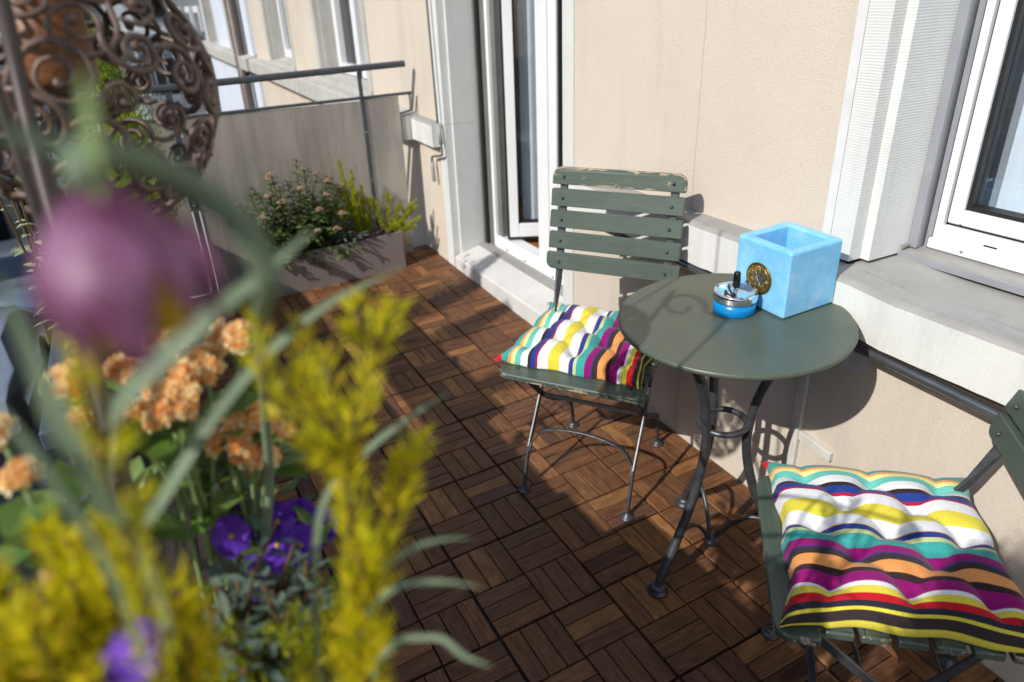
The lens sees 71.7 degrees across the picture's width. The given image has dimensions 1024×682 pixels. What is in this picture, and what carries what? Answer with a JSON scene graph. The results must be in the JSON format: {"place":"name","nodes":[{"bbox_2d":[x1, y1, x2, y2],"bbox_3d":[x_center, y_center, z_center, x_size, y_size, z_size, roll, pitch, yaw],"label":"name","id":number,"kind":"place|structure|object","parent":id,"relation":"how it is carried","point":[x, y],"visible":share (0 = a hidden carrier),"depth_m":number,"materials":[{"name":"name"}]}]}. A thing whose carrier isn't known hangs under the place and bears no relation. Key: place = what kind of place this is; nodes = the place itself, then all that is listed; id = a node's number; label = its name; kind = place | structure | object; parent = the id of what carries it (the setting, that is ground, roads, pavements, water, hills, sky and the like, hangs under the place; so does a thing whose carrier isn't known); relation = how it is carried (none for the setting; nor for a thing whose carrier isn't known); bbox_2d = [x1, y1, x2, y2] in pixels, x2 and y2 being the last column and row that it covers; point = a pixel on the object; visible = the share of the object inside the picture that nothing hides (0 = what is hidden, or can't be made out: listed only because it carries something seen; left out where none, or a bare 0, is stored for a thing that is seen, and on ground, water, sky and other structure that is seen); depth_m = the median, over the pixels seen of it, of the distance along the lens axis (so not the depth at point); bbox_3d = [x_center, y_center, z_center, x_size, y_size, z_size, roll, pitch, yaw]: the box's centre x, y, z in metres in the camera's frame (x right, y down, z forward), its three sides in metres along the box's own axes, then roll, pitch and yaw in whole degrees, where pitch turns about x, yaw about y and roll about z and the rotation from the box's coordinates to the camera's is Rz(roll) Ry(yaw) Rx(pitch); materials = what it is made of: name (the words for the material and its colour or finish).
{"place":"outdoors","nodes":[
{"label":"outdoors","id":0,"kind":"place"},
{"bbox_2d":[0,166,27,238],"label":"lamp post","id":1,"kind":"object","parent":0,"point":[13,215],"visible":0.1,"depth_m":18.77,"materials":[{"name":"black metal"}]},
{"bbox_2d":[0,324,66,659],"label":"road","id":2,"kind":"structure","parent":0,"point":[50,457],"depth_m":11.21,"materials":[{"name":"grey asphalt"}]},
{"bbox_2d":[0,235,38,310],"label":"parked car","id":3,"kind":"object","parent":2,"relation":"on","point":[15,276],"visible":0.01,"depth_m":16.05,"materials":[{"name":"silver metal"}]},
{"bbox_2d":[0,306,49,439],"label":"parked car","id":4,"kind":"object","parent":2,"relation":"on","point":[16,392],"visible":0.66,"depth_m":12.24,"materials":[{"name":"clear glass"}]},
{"bbox_2d":[0,0,199,240],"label":"street end building","id":5,"kind":"structure","parent":2,"relation":"on","point":[119,9],"depth_m":20.31,"materials":[{"name":"white paint"}]},
{"bbox_2d":[0,122,8,146],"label":"window","id":6,"kind":"structure","parent":5,"relation":"in","point":[4,142],"depth_m":19.66,"materials":[{"name":"grey glass"}]},
{"bbox_2d":[0,179,37,240],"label":"window","id":7,"kind":"structure","parent":5,"relation":"in","point":[5,234],"depth_m":20.44,"materials":[{"name":"black glass"}]},
{"bbox_2d":[44,59,119,137],"bbox_3d":[-12.294,-6.853,20.164,1.900,2.150,0.100,-15,29,-24],"label":"window","id":8,"kind":"structure","parent":5,"relation":"in","point":[72,108],"depth_m":20.10,"materials":[{"name":"glass"}]},
{"bbox_2d":[81,2,94,22],"bbox_3d":[-12.399,-9.549,18.850,1.900,2.150,0.100,-15,29,-24],"label":"window","id":9,"kind":"structure","parent":5,"relation":"in","point":[89,17],"depth_m":19.52,"materials":[{"name":"grey glass"}]},
{"bbox_2d":[132,0,163,21],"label":"window","id":10,"kind":"structure","parent":5,"relation":"in","point":[159,16],"depth_m":20.23,"materials":[{"name":"grey glass"}]},
{"bbox_2d":[144,53,180,125],"bbox_3d":[-9.825,-7.508,21.309,1.900,2.150,0.100,-15,29,-24],"label":"window","id":11,"kind":"structure","parent":5,"relation":"in","point":[161,79],"depth_m":20.84,"materials":[{"name":"grey glass"}]},
{"bbox_2d":[163,0,220,114],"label":"grey house","id":12,"kind":"structure","parent":2,"relation":"on","point":[190,9],"depth_m":13.00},
{"bbox_2d":[127,0,220,116],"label":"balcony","id":13,"kind":"structure","parent":12,"relation":"attached to","point":[180,98],"depth_m":11.16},
{"bbox_2d":[184,6,206,111],"bbox_3d":[-6.035,-5.351,13.668,0.065,2.000,0.800,-15,29,-24],"label":"window","id":14,"kind":"structure","parent":12,"relation":"in","point":[188,10],"depth_m":13.04,"materials":[{"name":"white"}]},
{"bbox_2d":[192,6,220,111],"bbox_3d":[-5.377,-4.831,12.547,0.065,2.000,0.800,-15,29,-24],"label":"window","id":15,"kind":"structure","parent":12,"relation":"in","point":[196,10],"depth_m":12.02,"materials":[{"name":"white"}]},
{"bbox_2d":[199,0,266,110],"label":"white house","id":16,"kind":"structure","parent":2,"relation":"on","point":[217,43],"depth_m":9.22,"materials":[{"name":"plastic"}]},
{"bbox_2d":[224,0,255,108],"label":"downpipe","id":17,"kind":"object","parent":16,"relation":"attached to","point":[237,42],"depth_m":7.84,"materials":[{"name":"metal"}]},
{"bbox_2d":[248,0,1023,681],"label":"apartment building","id":18,"kind":"structure","parent":2,"relation":"on","point":[882,140],"depth_m":1.81,"materials":[{"name":"paint"}]},
{"bbox_2d":[276,0,291,57],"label":"window frame","id":19,"kind":"structure","parent":18,"relation":"in","point":[287,49],"depth_m":6.75,"materials":[{"name":"white plastic"}]},
{"bbox_2d":[282,0,290,48],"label":"window pane","id":20,"kind":"structure","parent":18,"relation":"in","point":[282,0],"depth_m":6.73,"materials":[{"name":"grey glass"}]},
{"bbox_2d":[192,211,416,296],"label":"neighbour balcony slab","id":21,"kind":"structure","parent":18,"relation":"attached to","point":[414,245],"depth_m":4.88,"materials":[{"name":"grey concrete"}]},
{"bbox_2d":[339,0,356,64],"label":"window pane","id":22,"kind":"structure","parent":18,"relation":"in","point":[344,4],"depth_m":5.11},
{"bbox_2d":[331,0,366,78],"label":"window frame","id":23,"kind":"structure","parent":18,"relation":"in","point":[354,7],"depth_m":4.95,"materials":[{"name":"white plastic"}]},
{"bbox_2d":[426,0,442,181],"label":"blind crank","id":24,"kind":"object","parent":18,"relation":"attached to","point":[439,131],"visible":1,"depth_m":3.52,"materials":[{"name":"metal"}]},
{"bbox_2d":[499,0,538,238],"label":"door leaf","id":25,"kind":"structure","parent":18,"relation":"in","point":[517,228],"depth_m":3.42,"materials":[{"name":"white plastic"}]},
{"bbox_2d":[534,0,562,262],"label":"door leaf","id":26,"kind":"structure","parent":18,"relation":"in","point":[548,13],"depth_m":3.01,"materials":[{"name":"white plastic"}]},
{"bbox_2d":[160,283,955,681],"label":"balcony slab","id":27,"kind":"structure","parent":18,"relation":"attached to","point":[440,545],"depth_m":1.96,"materials":[{"name":"grey concrete"}]},
{"bbox_2d":[39,170,159,660],"bbox_3d":[-0.836,0.362,1.583,0.102,0.950,4.415,-15,29,-24],"label":"balcony railing","id":28,"kind":"object","parent":27,"relation":"on","point":[132,452],"visible":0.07,"depth_m":1.31,"materials":[{"name":"metal"}]},
{"bbox_2d":[124,337,201,357],"bbox_3d":[-1.097,-0.231,2.126,0.160,0.120,1.270,-15,29,-24],"label":"flower box","id":29,"kind":"object","parent":28,"relation":"attached to","point":[198,341],"depth_m":1.65,"materials":[{"name":"soil"}]},
{"bbox_2d":[91,60,149,197],"bbox_3d":[-1.328,-0.693,2.353,0.178,0.528,0.442,-15,29,-24],"label":"conifer","id":30,"kind":"object","parent":29,"relation":"in","point":[109,101],"visible":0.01,"depth_m":2.20,"materials":[{"name":"green plant"}]},
{"bbox_2d":[86,18,185,197],"bbox_3d":[-1.221,-0.659,2.257,0.273,0.702,0.297,-15,29,-24],"label":"potted conifer","id":31,"kind":"object","parent":29,"relation":"on","point":[111,69],"visible":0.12,"depth_m":2.20,"materials":[{"name":"green plant"}]},
{"bbox_2d":[114,177,173,212],"bbox_3d":[-0.857,-0.210,1.676,0.215,0.378,0.228,-15,29,-24],"label":"potted conifer","id":32,"kind":"object","parent":29,"relation":"in","point":[152,196],"visible":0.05,"depth_m":1.62,"materials":[{"name":"green plant"}]},
{"bbox_2d":[104,107,194,219],"bbox_3d":[-1.082,-0.439,2.041,0.229,0.486,0.242,1,26,7],"label":"potted conifer","id":33,"kind":"object","parent":29,"relation":"in","point":[126,126],"visible":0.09,"depth_m":1.98,"materials":[{"name":"green plant"}]},
{"bbox_2d":[129,467,241,670],"bbox_3d":[-0.112,0.529,0.328,0.170,0.140,1.600,-15,29,-24],"label":"flower box","id":34,"kind":"object","parent":28,"relation":"attached to","point":[171,550],"visible":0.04,"depth_m":0.83,"materials":[{"name":"soil"}]},
{"bbox_2d":[0,412,103,587],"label":"orange kalanchoe","id":35,"kind":"object","parent":34,"relation":"in","point":[18,472],"visible":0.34,"depth_m":0.50,"materials":[{"name":"green plant"}]},
{"bbox_2d":[0,0,165,593],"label":"plant stake","id":36,"kind":"object","parent":34,"relation":"in","point":[25,106],"visible":0.47,"depth_m":0.58,"materials":[{"name":"metal"}]},
{"bbox_2d":[0,76,46,238],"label":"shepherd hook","id":37,"kind":"object","parent":36,"relation":"attached to","point":[27,181],"visible":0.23,"depth_m":0.51,"materials":[{"name":"metal"}]},
{"bbox_2d":[0,0,219,213],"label":"iron ball lantern","id":38,"kind":"object","parent":36,"relation":"hanging from","point":[61,51],"visible":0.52,"depth_m":0.69,"materials":[{"name":"brown metal"}]},
{"bbox_2d":[40,328,183,681],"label":"foreground heather","id":39,"kind":"object","parent":34,"relation":"in","point":[135,585],"visible":0.89,"depth_m":0.25,"materials":[{"name":"yellow plant"}]},
{"bbox_2d":[42,358,189,617],"bbox_3d":[-0.334,0.168,0.623,0.128,0.306,0.124,8,28,20],"label":"orange kalanchoe","id":40,"kind":"object","parent":34,"relation":"on","point":[170,525],"visible":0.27,"depth_m":0.61,"materials":[{"name":"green plant"}]},
{"bbox_2d":[0,498,234,681],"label":"foreground heather","id":41,"kind":"object","parent":34,"relation":"in","point":[80,611],"visible":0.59,"depth_m":0.34,"materials":[{"name":"yellow plant"}]},
{"bbox_2d":[99,619,164,681],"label":"violet pansy","id":42,"kind":"object","parent":34,"relation":"in","point":[121,669],"visible":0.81,"depth_m":0.31,"materials":[{"name":"purple plant"}]},
{"bbox_2d":[0,69,312,681],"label":"snakes head fritillary","id":43,"kind":"object","parent":34,"relation":"in","point":[125,271],"visible":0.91,"depth_m":0.18,"materials":[{"name":"green plant"}]},
{"bbox_2d":[171,669,183,681],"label":"foreground heather","id":44,"kind":"object","parent":34,"relation":"in","point":[173,678],"visible":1,"depth_m":0.34,"materials":[{"name":"yellow plant"}]},
{"bbox_2d":[102,317,280,614],"bbox_3d":[-0.313,0.124,0.697,0.183,0.319,0.155,-6,26,-8],"label":"orange kalanchoe","id":45,"kind":"object","parent":34,"relation":"on","point":[168,409],"visible":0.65,"depth_m":0.64,"materials":[{"name":"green plant"}]},
{"bbox_2d":[144,400,308,569],"bbox_3d":[-0.293,0.153,0.737,0.162,0.231,0.137,-15,29,-24],"label":"orange kalanchoe","id":46,"kind":"object","parent":34,"relation":"in","point":[241,453],"visible":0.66,"depth_m":0.69,"materials":[{"name":"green plant"}]},
{"bbox_2d":[195,478,341,620],"bbox_3d":[-0.252,0.216,0.730,0.154,0.121,0.162,-15,29,-24],"label":"violet pansy","id":47,"kind":"object","parent":34,"relation":"in","point":[232,533],"visible":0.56,"depth_m":0.72,"materials":[{"name":"purple plant"}]},
{"bbox_2d":[198,516,365,681],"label":"sage plant","id":48,"kind":"object","parent":34,"relation":"in","point":[272,593],"visible":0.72,"depth_m":0.59,"materials":[{"name":"green plant"}]},
{"bbox_2d":[201,574,398,681],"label":"green heather","id":49,"kind":"object","parent":34,"relation":"in","point":[307,658],"visible":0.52,"depth_m":0.54,"materials":[{"name":"green plant"}]},
{"bbox_2d":[134,267,491,681],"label":"grass","id":50,"kind":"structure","parent":34,"relation":"in","point":[204,430],"depth_m":0.39,"materials":[{"name":"green plant"}]},
{"bbox_2d":[235,284,417,681],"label":"foreground heather","id":51,"kind":"object","parent":34,"relation":"in","point":[350,474],"visible":0.97,"depth_m":0.37,"materials":[{"name":"yellow plant"}]},
{"bbox_2d":[281,331,440,681],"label":"foreground heather","id":52,"kind":"object","parent":34,"relation":"in","point":[365,573],"visible":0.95,"depth_m":0.38,"materials":[{"name":"yellow plant"}]},
{"bbox_2d":[197,245,1004,681],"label":"wooden deck","id":53,"kind":"structure","parent":27,"relation":"on","point":[527,575],"depth_m":2.04,"materials":[{"name":"brown wood"}]},
{"bbox_2d":[75,60,413,294],"bbox_3d":[-1.199,-0.802,3.605,1.536,1.069,0.041,-15,29,-24],"label":"balcony partition","id":54,"kind":"object","parent":53,"relation":"on","point":[361,138],"visible":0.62,"depth_m":3.60,"materials":[{"name":"metal"}]},
{"bbox_2d":[277,225,405,296],"bbox_3d":[-0.961,-0.429,3.773,0.757,0.205,0.172,-17,29,-23],"label":"planter box","id":55,"kind":"object","parent":53,"relation":"on","point":[380,254],"visible":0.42,"depth_m":3.73,"materials":[{"name":"concrete"}]},
{"bbox_2d":[245,158,349,258],"bbox_3d":[-1.126,-0.660,3.541,0.608,0.475,0.264,-15,29,-24],"label":"flowering shrub","id":56,"kind":"object","parent":55,"relation":"in","point":[321,235],"visible":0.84,"depth_m":3.56,"materials":[{"name":"green plant"}]},
{"bbox_2d":[279,242,364,271],"bbox_3d":[-1.028,-0.420,3.648,0.530,0.128,0.153,-15,29,-24],"label":"trailing foliage","id":57,"kind":"object","parent":55,"relation":"in","point":[313,258],"visible":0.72,"depth_m":3.63,"materials":[{"name":"green plant"}]},
{"bbox_2d":[332,216,356,237],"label":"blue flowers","id":58,"kind":"object","parent":55,"relation":"in","point":[347,227],"visible":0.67,"depth_m":3.73,"materials":[{"name":"green plant"}]},
{"bbox_2d":[334,231,368,246],"bbox_3d":[-0.843,-0.543,3.716,0.188,0.102,0.160,-15,29,-24],"label":"sage plant","id":59,"kind":"object","parent":55,"relation":"in","point":[358,236],"visible":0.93,"depth_m":3.69,"materials":[{"name":"green plant"}]},
{"bbox_2d":[336,158,374,233],"bbox_3d":[-0.822,-0.747,3.704,0.223,0.427,0.101,-15,29,-24],"label":"golden heather","id":60,"kind":"object","parent":55,"relation":"in","point":[354,204],"visible":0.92,"depth_m":3.72,"materials":[{"name":"green plant"}]},
{"bbox_2d":[347,227,389,240],"bbox_3d":[-0.750,-0.562,3.757,0.258,0.075,0.082,-15,29,-24],"label":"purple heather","id":61,"kind":"object","parent":55,"relation":"in","point":[369,235],"visible":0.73,"depth_m":3.77,"materials":[{"name":"plant"}]},
{"bbox_2d":[374,191,420,232],"bbox_3d":[-0.613,-0.699,3.822,0.264,0.240,0.133,-15,29,-24],"label":"golden heather","id":62,"kind":"object","parent":55,"relation":"in","point":[399,223],"visible":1,"depth_m":3.83,"materials":[{"name":"yellow plant"}]},
{"bbox_2d":[500,166,687,521],"bbox_3d":[0.239,0.008,2.056,0.424,0.907,0.436,10,31,24],"label":"bistro chair","id":63,"kind":"object","parent":53,"relation":"on","point":[563,218],"visible":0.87,"depth_m":2.03,"materials":[{"name":"metal"}]},
{"bbox_2d":[491,302,651,389],"bbox_3d":[0.225,-0.016,2.073,0.443,0.062,0.415,10,31,24],"label":"seat cushion","id":64,"kind":"object","parent":63,"relation":"on","point":[584,341],"visible":0.82,"depth_m":1.99,"materials":[{"name":"fabric"}]},
{"bbox_2d":[618,273,858,598],"bbox_3d":[0.514,0.261,1.748,0.511,0.713,0.511,-17,31,-23],"label":"bistro table","id":65,"kind":"object","parent":53,"relation":"on","point":[679,323],"visible":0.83,"depth_m":1.56,"materials":[{"name":"metal"}]},
{"bbox_2d":[713,271,758,318],"bbox_3d":[0.502,-0.112,1.588,0.098,0.095,0.098,-17,31,-23],"label":"spinning ashtray","id":66,"kind":"object","parent":65,"relation":"on","point":[736,298],"visible":1,"depth_m":1.57,"materials":[{"name":"blue metal"}]},
{"bbox_2d":[736,221,842,318],"bbox_3d":[0.621,-0.164,1.608,0.159,0.155,0.155,-17,31,-23],"label":"candle cube","id":67,"kind":"object","parent":65,"relation":"on","point":[787,269],"visible":0.99,"depth_m":1.56,"materials":[{"name":"blue wax"}]},
{"bbox_2d":[756,389,1023,681],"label":"bistro chair","id":68,"kind":"object","parent":53,"relation":"on","point":[1006,437],"visible":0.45,"depth_m":1.26,"materials":[{"name":"metal"}]},
{"bbox_2d":[760,461,1023,652],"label":"seat cushion","id":69,"kind":"object","parent":68,"relation":"on","point":[905,554],"visible":1,"depth_m":1.23,"materials":[{"name":"fabric"}]},
{"bbox_2d":[785,374,810,464],"bbox_3d":[0.764,0.237,1.907,0.015,0.520,0.026,-15,29,-24],"label":"cable duct","id":70,"kind":"object","parent":18,"relation":"attached to","point":[798,414],"visible":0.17,"depth_m":1.89,"materials":[{"name":"white plastic"}]},
{"bbox_2d":[605,232,1021,432],"bbox_3d":[0.892,0.103,1.406,0.021,0.071,2.500,-15,29,-24],"label":"metal tube","id":71,"kind":"object","parent":18,"relation":"attached to","point":[971,402],"visible":0.54,"depth_m":1.48,"materials":[{"name":"metal"}]},
{"bbox_2d":[798,430,832,461],"bbox_3d":[0.796,0.275,1.860,0.014,0.038,0.103,-15,29,-24],"label":"duct stub","id":72,"kind":"object","parent":18,"relation":"attached to","point":[816,446],"visible":1,"depth_m":1.85,"materials":[{"name":"white plastic"}]},
{"bbox_2d":[704,269,1004,408],"bbox_3d":[0.913,0.087,1.411,0.021,0.050,2.500,-15,29,-24],"label":"mounting strip","id":73,"kind":"object","parent":18,"relation":"attached to","point":[980,396],"visible":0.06,"depth_m":1.43,"materials":[{"name":"grey metal"}]},
{"bbox_2d":[927,0,1023,273],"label":"window frame","id":74,"kind":"structure","parent":18,"relation":"in","point":[996,250],"depth_m":1.55,"materials":[{"name":"white plastic"}]},
{"bbox_2d":[0,152,66,348],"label":"variegated plant","id":75,"kind":"object","parent":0,"point":[21,248],"visible":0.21,"depth_m":1.21,"materials":[{"name":"green plant"}]},
{"bbox_2d":[518,197,538,248],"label":"room floor","id":76,"kind":"structure","parent":0,"point":[534,242],"depth_m":3.76,"materials":[{"name":"brown wood"}]}
]}

